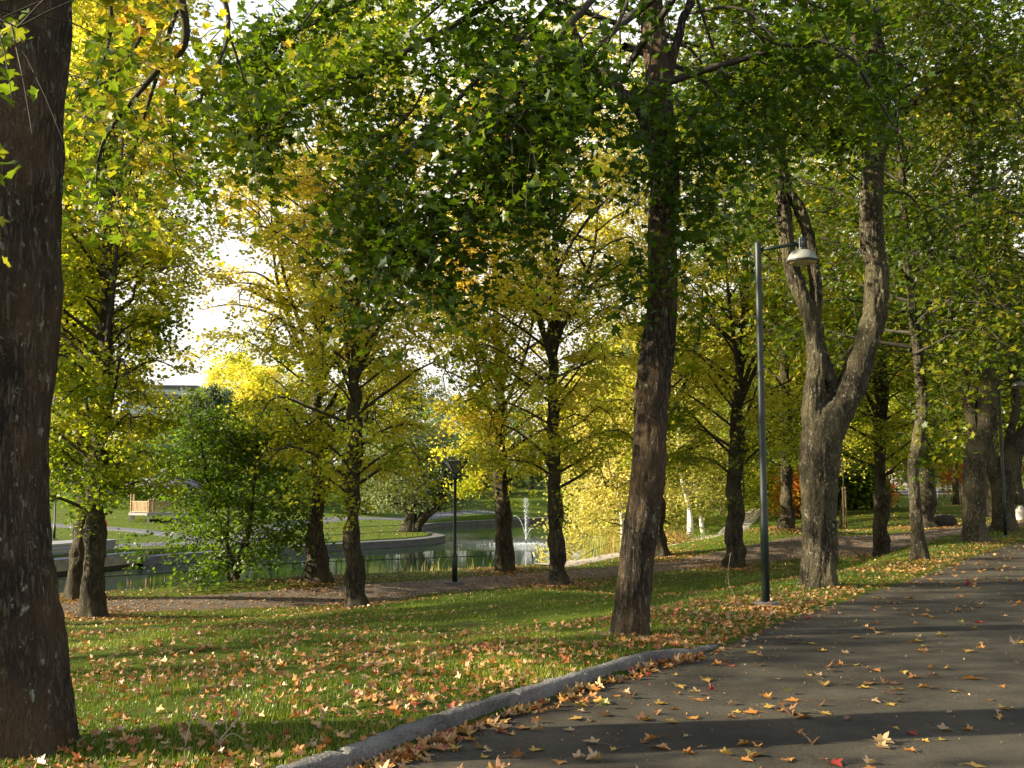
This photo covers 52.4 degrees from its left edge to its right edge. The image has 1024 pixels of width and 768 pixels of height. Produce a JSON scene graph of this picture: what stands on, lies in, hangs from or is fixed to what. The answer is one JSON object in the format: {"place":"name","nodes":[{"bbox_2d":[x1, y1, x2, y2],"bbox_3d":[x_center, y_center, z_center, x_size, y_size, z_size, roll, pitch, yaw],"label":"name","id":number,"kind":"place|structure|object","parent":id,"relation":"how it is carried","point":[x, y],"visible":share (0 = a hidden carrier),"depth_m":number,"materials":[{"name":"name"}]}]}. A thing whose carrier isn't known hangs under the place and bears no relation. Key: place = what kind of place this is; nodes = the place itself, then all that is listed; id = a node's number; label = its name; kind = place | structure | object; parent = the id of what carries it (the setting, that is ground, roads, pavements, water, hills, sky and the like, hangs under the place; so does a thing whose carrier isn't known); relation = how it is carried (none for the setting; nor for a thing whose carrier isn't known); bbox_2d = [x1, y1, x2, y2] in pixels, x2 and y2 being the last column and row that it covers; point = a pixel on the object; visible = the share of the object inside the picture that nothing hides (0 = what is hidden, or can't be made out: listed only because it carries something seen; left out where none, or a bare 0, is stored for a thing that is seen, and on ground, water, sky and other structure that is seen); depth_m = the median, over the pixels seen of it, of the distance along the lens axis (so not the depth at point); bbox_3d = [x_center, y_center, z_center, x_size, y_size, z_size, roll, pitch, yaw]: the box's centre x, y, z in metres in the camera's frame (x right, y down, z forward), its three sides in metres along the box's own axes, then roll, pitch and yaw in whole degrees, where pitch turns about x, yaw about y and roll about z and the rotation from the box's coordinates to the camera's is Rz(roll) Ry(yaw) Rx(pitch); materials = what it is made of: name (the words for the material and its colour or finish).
{"place":"outdoors","nodes":[
{"label":"outdoors","id":0,"kind":"place"},
{"bbox_2d":[51,523,212,541],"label":"gazebo path","id":1,"kind":"structure","parent":0,"point":[143,531],"depth_m":73.56,"materials":[{"name":"gravel"}]},
{"bbox_2d":[52,510,494,548],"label":"promenade","id":2,"kind":"structure","parent":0,"point":[435,515],"depth_m":93.09,"materials":[{"name":"concrete"}]},
{"bbox_2d":[57,520,608,594],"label":"pond water","id":3,"kind":"structure","parent":0,"point":[472,540],"depth_m":60.39,"materials":[{"name":"green liquid"}]},
{"bbox_2d":[485,498,546,545],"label":"fountain","id":4,"kind":"object","parent":3,"relation":"in","point":[525,514],"visible":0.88,"depth_m":76.36,"materials":[{"name":"white liquid"}]},
{"bbox_2d":[0,465,1023,767],"bbox_3d":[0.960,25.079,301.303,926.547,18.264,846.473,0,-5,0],"label":"lawn ground","id":5,"kind":"structure","parent":0,"point":[372,531],"depth_m":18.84,"materials":[{"name":"plant"}]},
{"bbox_2d":[51,482,59,539],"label":"park lantern","id":6,"kind":"object","parent":5,"relation":"on","point":[54,532],"visible":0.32,"depth_m":65.43,"materials":[{"name":"metal"}]},
{"bbox_2d":[51,404,83,492],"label":"broadleaf tree","id":7,"kind":"object","parent":5,"relation":"on","point":[67,433],"visible":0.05,"depth_m":127.14,"materials":[{"name":"green plant"}]},
{"bbox_2d":[52,539,148,574],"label":"wooden deck","id":8,"kind":"structure","parent":5,"relation":"on","point":[111,562],"depth_m":54.04,"materials":[{"name":"grey wood"}]},
{"bbox_2d":[70,440,147,508],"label":"broadleaf tree","id":9,"kind":"object","parent":5,"relation":"on","point":[124,497],"visible":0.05,"depth_m":102.79,"materials":[{"name":"green plant"}]},
{"bbox_2d":[49,3,189,599],"bbox_3d":[-13.624,-3.169,30.061,8.518,18.976,8.596,0,-5,0],"label":"linden tree","id":10,"kind":"object","parent":5,"relation":"on","point":[75,571],"visible":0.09,"depth_m":29.53,"materials":[{"name":"green plant"}]},
{"bbox_2d":[112,410,170,500],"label":"broadleaf tree","id":11,"kind":"object","parent":5,"relation":"on","point":[143,444],"visible":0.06,"depth_m":115.74,"materials":[{"name":"green plant"}]},
{"bbox_2d":[49,0,248,618],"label":"linden tree","id":12,"kind":"object","parent":5,"relation":"on","point":[147,320],"visible":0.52,"depth_m":26.73,"materials":[{"name":"green plant"}]},
{"bbox_2d":[123,385,200,459],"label":"office wing","id":13,"kind":"structure","parent":5,"relation":"on","point":[169,388],"depth_m":163.60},
{"bbox_2d":[0,0,327,763],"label":"maple tree","id":14,"kind":"object","parent":5,"relation":"on","point":[38,716],"visible":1,"depth_m":6.31,"materials":[{"name":"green plant"}]},
{"bbox_2d":[126,468,203,522],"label":"gazebo","id":15,"kind":"object","parent":5,"relation":"on","point":[136,507],"visible":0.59,"depth_m":83.38,"materials":[{"name":"wood"}]},
{"bbox_2d":[137,422,233,507],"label":"broadleaf tree","id":16,"kind":"object","parent":5,"relation":"on","point":[192,478],"visible":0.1,"depth_m":102.54,"materials":[{"name":"green plant"}]},
{"bbox_2d":[143,385,244,500],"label":"conifer tree","id":17,"kind":"object","parent":5,"relation":"on","point":[196,402],"visible":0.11,"depth_m":111.53,"materials":[{"name":"green plant"}]},
{"bbox_2d":[178,667,214,747],"bbox_3d":[-1.859,1.962,6.190,0.255,0.571,0.109,0,-5,0],"label":"fallen twig","id":18,"kind":"object","parent":5,"relation":"on","point":[193,714],"visible":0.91,"depth_m":6.14,"materials":[{"name":"wood"}]},
{"bbox_2d":[200,382,238,491],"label":"conifer tree","id":19,"kind":"object","parent":5,"relation":"on","point":[213,390],"visible":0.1,"depth_m":118.03,"materials":[{"name":"green plant"}]},
{"bbox_2d":[112,386,343,597],"bbox_3d":[-9.037,3.212,33.692,6.782,6.695,6.940,-3,-6,30],"label":"multi stem shrub","id":20,"kind":"object","parent":5,"relation":"on","point":[246,551],"visible":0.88,"depth_m":32.91,"materials":[{"name":"green plant"}]},
{"bbox_2d":[217,387,246,499],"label":"conifer tree","id":21,"kind":"object","parent":5,"relation":"on","point":[228,394],"visible":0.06,"depth_m":123.92,"materials":[{"name":"green plant"}]},
{"bbox_2d":[215,669,256,740],"bbox_3d":[-1.640,1.968,6.190,0.261,0.557,0.109,0,-5,0],"label":"fallen twig","id":22,"kind":"object","parent":5,"relation":"on","point":[235,721],"visible":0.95,"depth_m":6.16,"materials":[{"name":"wood"}]},
{"bbox_2d":[199,349,284,419],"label":"broadleaf tree","id":23,"kind":"object","parent":5,"relation":"on","point":[212,376],"visible":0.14,"depth_m":164.11,"materials":[{"name":"yellow plant"}]},
{"bbox_2d":[206,355,308,453],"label":"broadleaf tree","id":24,"kind":"object","parent":5,"relation":"on","point":[246,372],"visible":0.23,"depth_m":149.72,"materials":[{"name":"yellow plant"}]},
{"bbox_2d":[234,449,311,507],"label":"broadleaf tree","id":25,"kind":"object","parent":5,"relation":"on","point":[292,485],"visible":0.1,"depth_m":110.49,"materials":[{"name":"green plant"}]},
{"bbox_2d":[142,532,445,565],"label":"pond wall","id":26,"kind":"structure","parent":5,"relation":"on","point":[433,538],"depth_m":70.27,"materials":[{"name":"concrete"}]},
{"bbox_2d":[258,373,344,467],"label":"broadleaf tree","id":27,"kind":"object","parent":5,"relation":"on","point":[303,393],"visible":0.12,"depth_m":144.40,"materials":[{"name":"yellow plant"}]},
{"bbox_2d":[189,523,417,544],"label":"promontory railing","id":28,"kind":"object","parent":5,"relation":"on","point":[360,533],"visible":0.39,"depth_m":73.59,"materials":[{"name":"black metal"}]},
{"bbox_2d":[156,4,468,584],"bbox_3d":[-6.242,-2.912,34.033,9.685,18.946,9.530,0,-5,0],"label":"linden tree","id":29,"kind":"object","parent":5,"relation":"on","point":[317,569],"visible":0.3,"depth_m":33.03,"materials":[{"name":"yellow plant"}]},
{"bbox_2d":[294,435,341,498],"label":"broadleaf tree","id":30,"kind":"object","parent":5,"relation":"on","point":[310,465],"visible":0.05,"depth_m":121.66,"materials":[{"name":"green plant"}]},
{"bbox_2d":[303,383,379,480],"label":"broadleaf tree","id":31,"kind":"object","parent":5,"relation":"on","point":[336,402],"visible":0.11,"depth_m":149.21,"materials":[{"name":"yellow plant"}]},
{"bbox_2d":[197,0,517,607],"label":"linden tree","id":32,"kind":"object","parent":5,"relation":"on","point":[355,423],"visible":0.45,"depth_m":30.08,"materials":[{"name":"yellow plant"}]},
{"bbox_2d":[328,462,392,513],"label":"broadleaf tree","id":33,"kind":"object","parent":5,"relation":"on","point":[362,511],"visible":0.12,"depth_m":106.27,"materials":[{"name":"green plant"}]},
{"bbox_2d":[58,541,674,589],"bbox_3d":[-5.720,6.821,36.604,41.683,1.901,4.610,4,-7,-39],"label":"rail fence","id":34,"kind":"object","parent":5,"relation":"on","point":[329,561],"visible":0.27,"depth_m":35.00,"materials":[{"name":"black metal"}]},
{"bbox_2d":[333,368,434,474],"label":"broadleaf tree","id":35,"kind":"object","parent":5,"relation":"on","point":[376,382],"visible":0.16,"depth_m":154.52,"materials":[{"name":"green plant"}]},
{"bbox_2d":[327,402,493,531],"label":"willow tree","id":36,"kind":"object","parent":5,"relation":"on","point":[408,506],"visible":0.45,"depth_m":82.55,"materials":[{"name":"green plant"}]},
{"bbox_2d":[119,512,718,590],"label":"bank reeds","id":37,"kind":"object","parent":5,"relation":"on","point":[608,548],"visible":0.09,"depth_m":43.31,"materials":[{"name":"yellow plant"}]},
{"bbox_2d":[384,375,455,443],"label":"broadleaf tree","id":38,"kind":"object","parent":5,"relation":"on","point":[431,394],"visible":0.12,"depth_m":159.45,"materials":[{"name":"green plant"}]},
{"bbox_2d":[413,416,461,488],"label":"broadleaf tree","id":39,"kind":"object","parent":5,"relation":"on","point":[435,420],"visible":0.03,"depth_m":133.39,"materials":[{"name":"green plant"}]},
{"bbox_2d":[412,394,487,483],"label":"broadleaf tree","id":40,"kind":"object","parent":5,"relation":"on","point":[443,416],"visible":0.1,"depth_m":149.81,"materials":[{"name":"green plant"}]},
{"bbox_2d":[443,460,467,584],"bbox_3d":[-1.858,4.490,33.926,0.700,4.045,0.700,2,-6,-20],"label":"park lantern","id":41,"kind":"object","parent":5,"relation":"on","point":[454,469],"visible":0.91,"depth_m":33.87,"materials":[{"name":"metal"}]},
{"bbox_2d":[447,426,490,486],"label":"broadleaf tree","id":42,"kind":"object","parent":5,"relation":"on","point":[470,436],"visible":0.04,"depth_m":139.63,"materials":[{"name":"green plant"}]},
{"bbox_2d":[458,405,517,455],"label":"broadleaf tree","id":43,"kind":"object","parent":5,"relation":"on","point":[495,416],"visible":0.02,"depth_m":156.62,"materials":[{"name":"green plant"}]},
{"bbox_2d":[465,457,515,493],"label":"broadleaf tree","id":44,"kind":"object","parent":5,"relation":"on","point":[484,483],"visible":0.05,"depth_m":138.82,"materials":[{"name":"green plant"}]},
{"bbox_2d":[422,516,571,529],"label":"pond wall","id":45,"kind":"structure","parent":5,"relation":"on","point":[466,523],"depth_m":111.07,"materials":[{"name":"concrete"}]},
{"bbox_2d":[1,504,1023,767],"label":"fallen leaves","id":46,"kind":"object","parent":5,"relation":"on","point":[405,754],"visible":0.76,"depth_m":9.94,"materials":[{"name":"orange plant"}]},
{"bbox_2d":[380,57,647,572],"bbox_3d":[0.188,-2.693,37.302,10.331,18.989,8.788,0,-5,0],"label":"linden tree","id":47,"kind":"object","parent":5,"relation":"on","point":[504,556],"visible":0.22,"depth_m":36.41,"materials":[{"name":"yellow plant"}]},
{"bbox_2d":[487,425,540,494],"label":"broadleaf tree","id":48,"kind":"object","parent":5,"relation":"on","point":[521,481],"visible":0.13,"depth_m":137.47,"materials":[{"name":"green plant"}]},
{"bbox_2d":[505,395,547,488],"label":"broadleaf tree","id":49,"kind":"object","parent":5,"relation":"on","point":[541,478],"visible":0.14,"depth_m":149.23,"materials":[{"name":"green plant"}]},
{"bbox_2d":[94,0,967,636],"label":"maple tree","id":50,"kind":"object","parent":5,"relation":"on","point":[560,116],"visible":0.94,"depth_m":10.91,"materials":[{"name":"green plant"}]},
{"bbox_2d":[435,6,710,586],"bbox_3d":[1.745,-3.063,34.056,9.076,19.485,9.210,2,-6,-20],"label":"linden tree","id":51,"kind":"object","parent":5,"relation":"on","point":[549,340],"visible":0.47,"depth_m":33.41,"materials":[{"name":"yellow plant"}]},
{"bbox_2d":[526,363,633,509],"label":"broadleaf tree","id":52,"kind":"object","parent":5,"relation":"on","point":[574,416],"visible":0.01,"depth_m":112.33,"materials":[{"name":"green plant"}]},
{"bbox_2d":[536,417,700,550],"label":"broadleaf tree","id":53,"kind":"object","parent":5,"relation":"on","point":[566,486],"visible":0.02,"depth_m":69.20,"materials":[{"name":"yellow plant"}]},
{"bbox_2d":[530,356,712,562],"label":"golden birch","id":54,"kind":"object","parent":5,"relation":"on","point":[607,503],"visible":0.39,"depth_m":48.86,"materials":[{"name":"yellow plant"}]},
{"bbox_2d":[567,327,692,438],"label":"broadleaf tree","id":55,"kind":"object","parent":5,"relation":"on","point":[624,349],"visible":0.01,"depth_m":104.48,"materials":[{"name":"green plant"}]},
{"bbox_2d":[529,67,775,557],"bbox_3d":[5.428,-2.622,40.919,9.765,19.028,9.211,-5,-7,41],"label":"linden tree","id":56,"kind":"object","parent":5,"relation":"on","point":[662,549],"visible":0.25,"depth_m":40.13,"materials":[{"name":"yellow plant"}]},
{"bbox_2d":[584,387,749,530],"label":"broadleaf tree","id":57,"kind":"object","parent":5,"relation":"on","point":[679,510],"visible":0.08,"depth_m":61.28,"materials":[{"name":"green plant"}]},
{"bbox_2d":[615,311,753,537],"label":"silver birch","id":58,"kind":"object","parent":5,"relation":"on","point":[689,513],"visible":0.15,"depth_m":56.57,"materials":[{"name":"green plant"}]},
{"bbox_2d":[664,339,778,535],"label":"silver birch","id":59,"kind":"object","parent":5,"relation":"on","point":[701,524],"visible":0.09,"depth_m":59.18,"materials":[{"name":"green plant"}]},
{"bbox_2d":[685,382,793,514],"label":"broadleaf tree","id":60,"kind":"object","parent":5,"relation":"on","point":[756,483],"visible":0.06,"depth_m":74.41,"materials":[{"name":"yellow plant"}]},
{"bbox_2d":[693,339,796,506],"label":"broadleaf tree","id":61,"kind":"object","parent":5,"relation":"on","point":[754,461],"visible":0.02,"depth_m":73.50,"materials":[{"name":"green plant"}]},
{"bbox_2d":[616,37,877,568],"bbox_3d":[7.893,-3.074,37.831,10.289,19.658,9.978,5,-8,-43],"label":"linden tree","id":62,"kind":"object","parent":5,"relation":"on","point":[735,500],"visible":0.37,"depth_m":36.78,"materials":[{"name":"green plant"}]},
{"bbox_2d":[490,0,1023,588],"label":"maple tree","id":63,"kind":"object","parent":5,"relation":"on","point":[830,402],"visible":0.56,"depth_m":16.72,"materials":[{"name":"green plant"}]},
{"bbox_2d":[745,454,798,509],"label":"bush","id":64,"kind":"object","parent":5,"relation":"on","point":[770,482],"visible":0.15,"depth_m":76.58,"materials":[{"name":"green plant"}]},
{"bbox_2d":[699,307,867,488],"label":"broadleaf tree","id":65,"kind":"object","parent":5,"relation":"on","point":[768,459],"visible":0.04,"depth_m":67.71,"materials":[{"name":"green plant"}]},
{"bbox_2d":[753,237,817,605],"bbox_3d":[3.763,0.504,14.287,0.989,5.110,0.428,0,-5,0],"label":"street lamp","id":66,"kind":"object","parent":5,"relation":"on","point":[802,255],"visible":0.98,"depth_m":14.31,"materials":[{"name":"metal"}]},
{"bbox_2d":[687,122,899,529],"bbox_3d":[12.166,-3.276,44.613,10.134,19.159,10.618,0,-5,0],"label":"linden tree","id":67,"kind":"object","parent":5,"relation":"on","point":[786,519],"visible":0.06,"depth_m":43.60,"materials":[{"name":"green plant"}]},
{"bbox_2d":[757,467,838,517],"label":"bush","id":68,"kind":"object","parent":5,"relation":"on","point":[796,490],"visible":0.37,"depth_m":71.03,"materials":[{"name":"orange plant"}]},
{"bbox_2d":[721,275,941,471],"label":"broadleaf tree","id":69,"kind":"object","parent":5,"relation":"on","point":[796,389],"visible":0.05,"depth_m":63.67,"materials":[{"name":"green plant"}]},
{"bbox_2d":[798,422,871,528],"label":"young tree","id":70,"kind":"object","parent":5,"relation":"on","point":[841,517],"visible":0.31,"depth_m":53.58,"materials":[{"name":"green plant"}]},
{"bbox_2d":[680,0,1023,559],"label":"maple tree","id":71,"kind":"object","parent":5,"relation":"on","point":[919,546],"visible":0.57,"depth_m":22.67,"materials":[{"name":"green plant"}]},
{"bbox_2d":[837,449,901,508],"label":"bush","id":72,"kind":"object","parent":5,"relation":"on","point":[858,494],"visible":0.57,"depth_m":76.26,"materials":[{"name":"green plant"}]},
{"bbox_2d":[756,101,1004,556],"bbox_3d":[14.241,-2.954,40.852,9.795,19.758,9.575,-5,-8,44],"label":"linden tree","id":73,"kind":"object","parent":5,"relation":"on","point":[881,435],"visible":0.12,"depth_m":40.24,"materials":[{"name":"green plant"}]},
{"bbox_2d":[845,332,915,508],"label":"broadleaf tree","id":74,"kind":"object","parent":5,"relation":"on","point":[871,458],"visible":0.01,"depth_m":75.08,"materials":[{"name":"green plant"}]},
{"bbox_2d":[854,470,907,506],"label":"bush","id":75,"kind":"object","parent":5,"relation":"on","point":[893,493],"visible":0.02,"depth_m":86.38,"materials":[{"name":"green plant"}]},
{"bbox_2d":[751,0,1023,542],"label":"maple tree","id":76,"kind":"object","parent":5,"relation":"on","point":[974,527],"visible":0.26,"depth_m":29.87,"materials":[{"name":"green plant"}]},
{"bbox_2d":[821,10,1023,531],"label":"maple tree","id":77,"kind":"object","parent":5,"relation":"on","point":[1013,449],"visible":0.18,"depth_m":35.68,"materials":[{"name":"green plant"}]},
{"bbox_2d":[823,121,1023,527],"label":"linden tree","id":78,"kind":"object","parent":5,"relation":"on","point":[928,498],"visible":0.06,"depth_m":47.05,"materials":[{"name":"green plant"}]},
{"bbox_2d":[886,460,961,490],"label":"white house","id":79,"kind":"structure","parent":5,"relation":"on","point":[905,484],"depth_m":138.11,"materials":[{"name":"grey paint"}]},
{"bbox_2d":[851,320,1009,512],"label":"broadleaf tree","id":80,"kind":"object","parent":5,"relation":"on","point":[945,458],"visible":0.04,"depth_m":69.44,"materials":[{"name":"green plant"}]},
{"bbox_2d":[934,514,956,526],"bbox_3d":[19.675,6.372,47.602,1.137,0.841,0.813,0,-5,0],"label":"boulder","id":81,"kind":"object","parent":5,"relation":"on","point":[944,520],"visible":0.45,"depth_m":47.28,"materials":[{"name":"stone"}]},
{"bbox_2d":[935,462,962,501],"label":"young tree","id":82,"kind":"object","parent":5,"relation":"on","point":[949,484],"visible":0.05,"depth_m":95.47,"materials":[{"name":"green plant"}]},
{"bbox_2d":[935,446,964,503],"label":"young tree","id":83,"kind":"object","parent":5,"relation":"on","point":[949,478],"visible":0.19,"depth_m":91.42,"materials":[{"name":"green plant"}]},
{"bbox_2d":[888,233,1023,516],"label":"park tree","id":84,"kind":"object","parent":5,"relation":"on","point":[989,495],"visible":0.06,"depth_m":59.51,"materials":[{"name":"green plant"}]},
{"bbox_2d":[890,322,1021,504],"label":"broadleaf tree","id":85,"kind":"object","parent":5,"relation":"on","point":[955,500],"visible":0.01,"depth_m":89.32,"materials":[{"name":"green plant"}]},
{"bbox_2d":[889,255,1023,516],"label":"park tree","id":86,"kind":"object","parent":5,"relation":"on","point":[1002,409],"visible":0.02,"depth_m":61.26,"materials":[{"name":"green plant"}]},
{"bbox_2d":[921,38,1023,255],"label":"maple tree","id":87,"kind":"object","parent":5,"relation":"on","point":[954,140],"visible":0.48,"depth_m":22.24,"materials":[{"name":"green plant"}]},
{"bbox_2d":[964,366,1023,503],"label":"park tree","id":88,"kind":"object","parent":5,"relation":"on","point":[1019,495],"depth_m":81.31,"materials":[{"name":"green plant"}]},
{"bbox_2d":[990,82,1023,312],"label":"maple tree","id":89,"kind":"object","parent":5,"relation":"on","point":[1015,222],"visible":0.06,"depth_m":29.56,"materials":[{"name":"green plant"}]},
{"bbox_2d":[997,377,1023,537],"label":"street lamp","id":90,"kind":"object","parent":5,"relation":"on","point":[1018,383],"visible":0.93,"depth_m":32.42,"materials":[{"name":"metal"}]},
{"bbox_2d":[1015,506,1023,520],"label":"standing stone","id":91,"kind":"object","parent":5,"relation":"on","point":[1019,511],"visible":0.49,"depth_m":49.48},
{"bbox_2d":[61,521,1022,613],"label":"path","id":92,"kind":"structure","parent":0,"point":[430,588],"depth_m":33.08,"materials":[{"name":"gravel"}]},
{"bbox_2d":[62,0,1023,466],"label":"sky","id":93,"kind":"structure","parent":0,"point":[217,319],"materials":[{"name":"white"}]},
{"bbox_2d":[530,509,759,566],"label":"waterside path","id":94,"kind":"structure","parent":0,"point":[747,523],"depth_m":42.09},
{"bbox_2d":[372,541,1023,767],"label":"asphalt path","id":95,"kind":"structure","parent":0,"point":[994,742],"depth_m":8.00,"materials":[{"name":"asphalt"}]},
{"bbox_2d":[274,643,718,767],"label":"kerb","id":96,"kind":"structure","parent":95,"relation":"on","point":[369,747],"depth_m":7.20,"materials":[{"name":"concrete"}]},
{"bbox_2d":[530,720,549,729],"bbox_3d":[0.190,2.289,6.981,0.095,0.068,0.116,-3,-6,32],"label":"maple leaf","id":97,"kind":"object","parent":95,"relation":"on","point":[537,726],"visible":1,"depth_m":6.97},
{"bbox_2d":[586,747,606,759],"bbox_3d":[0.508,2.213,6.235,0.112,0.078,0.137,-2,-6,16],"label":"maple leaf","id":98,"kind":"object","parent":95,"relation":"on","point":[592,755],"visible":1,"depth_m":6.22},
{"bbox_2d":[628,711,652,721],"bbox_3d":[0.902,2.325,7.275,0.144,0.052,0.155,-3,-6,28],"label":"maple leaf","id":99,"kind":"object","parent":95,"relation":"on","point":[642,716],"visible":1,"depth_m":7.29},
{"bbox_2d":[863,731,893,742],"bbox_3d":[2.339,2.253,6.647,0.162,0.076,0.132,0,-5,1],"label":"maple leaf","id":100,"kind":"object","parent":95,"relation":"on","point":[880,738],"visible":1,"depth_m":6.63,"materials":[{"name":"plant"}]},
{"bbox_3d":[-0.112,2.199,5.953,0.198,0.052,0.140,5,-7,-40],"label":"maple leaf","id":101,"kind":"object","parent":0,"visible":0},
{"bbox_2d":[491,757,504,767],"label":"maple leaf","id":102,"kind":"object","parent":101,"relation":"on","point":[497,765],"visible":1,"depth_m":5.97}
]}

